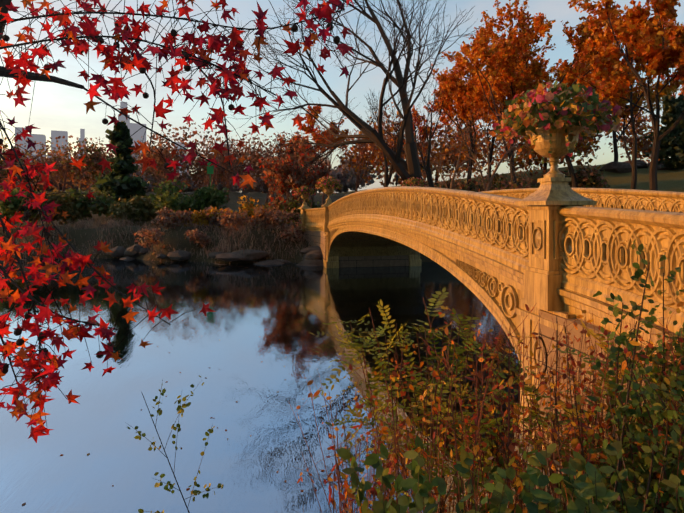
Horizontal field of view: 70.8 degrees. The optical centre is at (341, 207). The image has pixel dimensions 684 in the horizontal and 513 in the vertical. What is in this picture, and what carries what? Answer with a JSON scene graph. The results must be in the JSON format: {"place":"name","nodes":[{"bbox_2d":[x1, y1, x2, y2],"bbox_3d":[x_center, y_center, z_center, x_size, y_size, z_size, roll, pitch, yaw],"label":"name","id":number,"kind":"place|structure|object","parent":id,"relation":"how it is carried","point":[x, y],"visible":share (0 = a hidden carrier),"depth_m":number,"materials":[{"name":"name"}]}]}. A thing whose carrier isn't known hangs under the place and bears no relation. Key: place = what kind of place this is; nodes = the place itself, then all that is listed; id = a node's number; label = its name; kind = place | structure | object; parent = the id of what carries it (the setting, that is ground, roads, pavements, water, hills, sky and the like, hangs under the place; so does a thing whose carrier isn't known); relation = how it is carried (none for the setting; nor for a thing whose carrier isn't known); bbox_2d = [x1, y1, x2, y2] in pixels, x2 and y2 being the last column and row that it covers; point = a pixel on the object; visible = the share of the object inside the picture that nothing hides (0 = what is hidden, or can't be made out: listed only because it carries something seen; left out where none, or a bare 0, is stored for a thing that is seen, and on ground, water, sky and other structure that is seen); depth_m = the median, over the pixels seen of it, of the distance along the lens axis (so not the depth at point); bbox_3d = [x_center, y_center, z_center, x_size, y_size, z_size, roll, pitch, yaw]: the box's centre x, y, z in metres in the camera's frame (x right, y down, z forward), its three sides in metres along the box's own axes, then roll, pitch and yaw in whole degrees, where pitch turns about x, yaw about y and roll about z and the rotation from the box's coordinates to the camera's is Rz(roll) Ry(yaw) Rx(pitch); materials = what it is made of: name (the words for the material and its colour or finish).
{"place":"outdoors","nodes":[
{"label":"outdoors","id":0,"kind":"place"},
{"bbox_2d":[0,0,353,442],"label":"sweetgum","id":1,"kind":"object","parent":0,"point":[117,92],"depth_m":2.03,"materials":[{"name":"red plant"}]},
{"bbox_2d":[0,256,563,512],"bbox_3d":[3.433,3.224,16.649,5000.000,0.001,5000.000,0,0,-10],"label":"lake water","id":2,"kind":"structure","parent":0,"point":[228,345],"depth_m":8.74,"materials":[{"name":"blue liquid"}]},
{"bbox_2d":[1,265,469,504],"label":"floating leaves","id":3,"kind":"object","parent":2,"relation":"on","point":[236,401],"visible":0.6,"depth_m":8.39,"materials":[{"name":"red plant"}]},
{"bbox_2d":[0,163,683,512],"bbox_3d":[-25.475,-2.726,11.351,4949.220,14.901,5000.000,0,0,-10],"label":"terrain","id":4,"kind":"structure","parent":0,"point":[670,180],"depth_m":31.95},
{"bbox_2d":[15,102,229,174],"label":"city buildings","id":5,"kind":"structure","parent":4,"relation":"on","point":[132,127],"depth_m":817.75,"materials":[{"name":"grey concrete"}]},
{"bbox_2d":[0,215,315,263],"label":"reeds","id":6,"kind":"object","parent":4,"relation":"on","point":[238,226],"visible":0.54,"depth_m":30.72,"materials":[{"name":"brown plant"}]},
{"bbox_2d":[207,162,212,185],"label":"sign","id":7,"kind":"object","parent":4,"relation":"on","point":[209,169],"visible":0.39,"depth_m":46.14,"materials":[{"name":"green metal"}]},
{"bbox_2d":[38,0,683,223],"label":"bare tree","id":8,"kind":"object","parent":4,"relation":"on","point":[409,167],"visible":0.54,"depth_m":34.46,"materials":[{"name":"brown plant"}]},
{"bbox_2d":[0,0,683,254],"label":"tree foliage","id":9,"kind":"object","parent":8,"relation":"attached to","point":[133,182],"visible":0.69,"depth_m":47.43,"materials":[{"name":"orange plant"}]},
{"bbox_2d":[107,157,680,265],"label":"shore rocks","id":10,"kind":"object","parent":4,"relation":"on","point":[313,256],"visible":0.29,"depth_m":28.03,"materials":[{"name":"grey stone"}]},
{"bbox_2d":[394,172,398,185],"bbox_3d":[3.785,-0.691,33.372,0.351,3.450,0.351,0,0,-33],"label":"iron lamp post","id":11,"kind":"object","parent":4,"relation":"on","point":[396,176],"visible":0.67,"depth_m":33.28,"materials":[{"name":"black metal"}]},
{"bbox_2d":[125,239,683,512],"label":"bank shrub","id":12,"kind":"object","parent":4,"relation":"on","point":[585,490],"depth_m":2.70,"materials":[{"name":"green plant"}]},
{"bbox_2d":[304,231,680,471],"bbox_3d":[3.433,2.719,16.649,6.580,3.330,28.986,0,0,-10],"label":"bridge abutment","id":13,"kind":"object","parent":4,"relation":"on","point":[318,238],"visible":0.08,"depth_m":6.14,"materials":[{"name":"beige stone"}]},
{"bbox_2d":[298,181,683,464],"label":"bridge","id":14,"kind":"structure","parent":13,"relation":"on","point":[504,256],"depth_m":7.14,"materials":[{"name":"paint"}]},
{"bbox_2d":[301,125,583,203],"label":"cast iron urns","id":15,"kind":"object","parent":14,"relation":"on","point":[558,147],"visible":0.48,"depth_m":6.32,"materials":[{"name":"paint"}]},
{"bbox_2d":[294,80,621,200],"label":"urn flowers","id":16,"kind":"object","parent":15,"relation":"on","point":[553,106],"visible":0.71,"depth_m":6.18,"materials":[{"name":"multicoloured plant"}]},
{"bbox_2d":[561,287,676,335],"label":"molding","id":17,"kind":"structure","parent":13,"relation":"on","point":[660,327],"depth_m":4.74,"materials":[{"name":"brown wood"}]},
{"bbox_2d":[0,0,683,192],"label":"sky","id":18,"kind":"structure","parent":0,"point":[55,106],"materials":[{"name":"blue"}]}
]}

